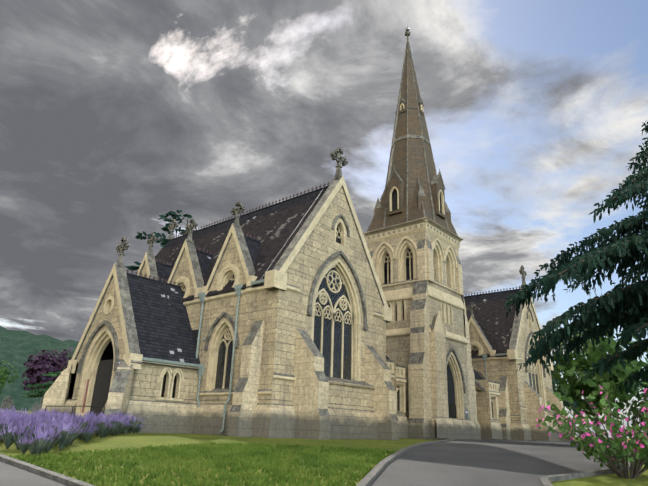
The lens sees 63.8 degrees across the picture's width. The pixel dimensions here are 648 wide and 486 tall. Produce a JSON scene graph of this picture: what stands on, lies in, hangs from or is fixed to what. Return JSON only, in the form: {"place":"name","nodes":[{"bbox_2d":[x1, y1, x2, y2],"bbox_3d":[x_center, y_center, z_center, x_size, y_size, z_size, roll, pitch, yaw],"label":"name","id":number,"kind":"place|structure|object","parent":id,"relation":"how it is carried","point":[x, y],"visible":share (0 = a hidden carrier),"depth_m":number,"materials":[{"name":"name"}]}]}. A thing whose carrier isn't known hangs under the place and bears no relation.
{"place":"outdoors","nodes":[
{"label":"outdoors","id":0,"kind":"place"},
{"bbox_2d":[0,326,78,410],"bbox_3d":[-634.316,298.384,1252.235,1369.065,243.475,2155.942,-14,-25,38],"label":"hill terrain","id":1,"kind":"structure","parent":0,"point":[17,347],"depth_m":1079.55,"materials":[{"name":"grass"},{"name":"foliage"}]},
{"bbox_2d":[0,439,625,485],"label":"road asphalt","id":2,"kind":"structure","parent":0,"point":[469,462],"depth_m":13.29,"materials":[{"name":"grey asphalt"}]},
{"bbox_2d":[0,410,647,485],"bbox_3d":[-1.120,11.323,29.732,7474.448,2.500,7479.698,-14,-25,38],"label":"ground","id":3,"kind":"structure","parent":0,"point":[123,441],"depth_m":15.20,"materials":[{"name":"green plant"}]},
{"bbox_2d":[1,396,43,411],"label":"gravestones","id":4,"kind":"object","parent":3,"relation":"on","point":[8,402],"visible":0.06,"depth_m":41.13,"materials":[{"name":"stone"}]},
{"bbox_2d":[21,371,61,397],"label":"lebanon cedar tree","id":5,"kind":"object","parent":3,"relation":"on","point":[45,385],"visible":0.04,"depth_m":147.46,"materials":[{"name":"green plant"}]},
{"bbox_2d":[20,347,76,392],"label":"copper beech tree","id":6,"kind":"object","parent":3,"relation":"on","point":[42,363],"visible":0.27,"depth_m":199.49,"materials":[{"name":"purple plant"}]},
{"bbox_2d":[0,406,144,455],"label":"lavender bed","id":7,"kind":"object","parent":3,"relation":"on","point":[39,432],"visible":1,"depth_m":14.54,"materials":[{"name":"purple plant"}]},
{"bbox_2d":[45,406,104,413],"bbox_3d":[-11.220,7.753,23.082,5.720,1.020,0.120,-14,-25,38],"label":"porch handrail","id":8,"kind":"object","parent":3,"relation":"on","point":[76,406],"visible":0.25,"depth_m":23.15,"materials":[{"name":"black metal"}]},
{"bbox_2d":[10,442,397,485],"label":"lawn grass tufts","id":9,"kind":"object","parent":3,"relation":"on","point":[269,454],"visible":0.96,"depth_m":11.68,"materials":[{"name":"green plant"}]},
{"bbox_2d":[41,147,398,439],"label":"chapel","id":10,"kind":"structure","parent":3,"relation":"on","point":[270,321],"depth_m":25.44,"materials":[{"name":"stone"}]},
{"bbox_2d":[0,437,634,485],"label":"kerbs","id":11,"kind":"structure","parent":3,"relation":"on","point":[372,474],"depth_m":11.51,"materials":[{"name":"concrete"}]},
{"bbox_2d":[0,320,647,436],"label":"trees","id":12,"kind":"object","parent":3,"relation":"on","point":[579,364],"visible":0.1,"depth_m":72.76,"materials":[{"name":"green plant"}]},
{"bbox_2d":[125,210,578,413],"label":"cedar trees","id":13,"kind":"object","parent":3,"relation":"on","point":[173,214],"visible":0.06,"depth_m":60.57,"materials":[{"name":"green plant"}]},
{"bbox_2d":[386,355,408,437],"bbox_3d":[2.076,8.946,33.640,6.390,6.700,6.150,-14,-25,38],"label":"link","id":14,"kind":"object","parent":3,"relation":"on","point":[398,380],"visible":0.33,"depth_m":33.45,"materials":[{"name":"stone"}]},
{"bbox_2d":[363,25,478,438],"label":"tower","id":15,"kind":"structure","parent":3,"relation":"on","point":[413,240],"depth_m":38.59,"materials":[{"name":"stone"}]},
{"bbox_2d":[473,369,502,438],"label":"link","id":16,"kind":"object","parent":3,"relation":"on","point":[487,393],"visible":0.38,"depth_m":41.24,"materials":[{"name":"stone"}]},
{"bbox_2d":[462,265,570,440],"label":"chapel","id":17,"kind":"structure","parent":3,"relation":"on","point":[500,344],"depth_m":45.26,"materials":[{"name":"stone"}]},
{"bbox_2d":[504,120,647,402],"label":"cedar tree","id":18,"kind":"object","parent":3,"relation":"on","point":[625,307],"visible":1,"depth_m":24.45,"materials":[{"name":"green plant"}]},
{"bbox_2d":[536,382,647,478],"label":"pink flowering bush","id":19,"kind":"object","parent":3,"relation":"on","point":[621,447],"visible":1,"depth_m":12.46,"materials":[{"name":"green plant"}]},
{"bbox_2d":[622,391,647,435],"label":"green bushes","id":20,"kind":"object","parent":3,"relation":"on","point":[635,412],"visible":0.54,"depth_m":24.78,"materials":[{"name":"green plant"}]},
{"bbox_2d":[0,0,647,437],"label":"sky","id":21,"kind":"structure","parent":0,"point":[116,116],"materials":[{"name":"grey"}]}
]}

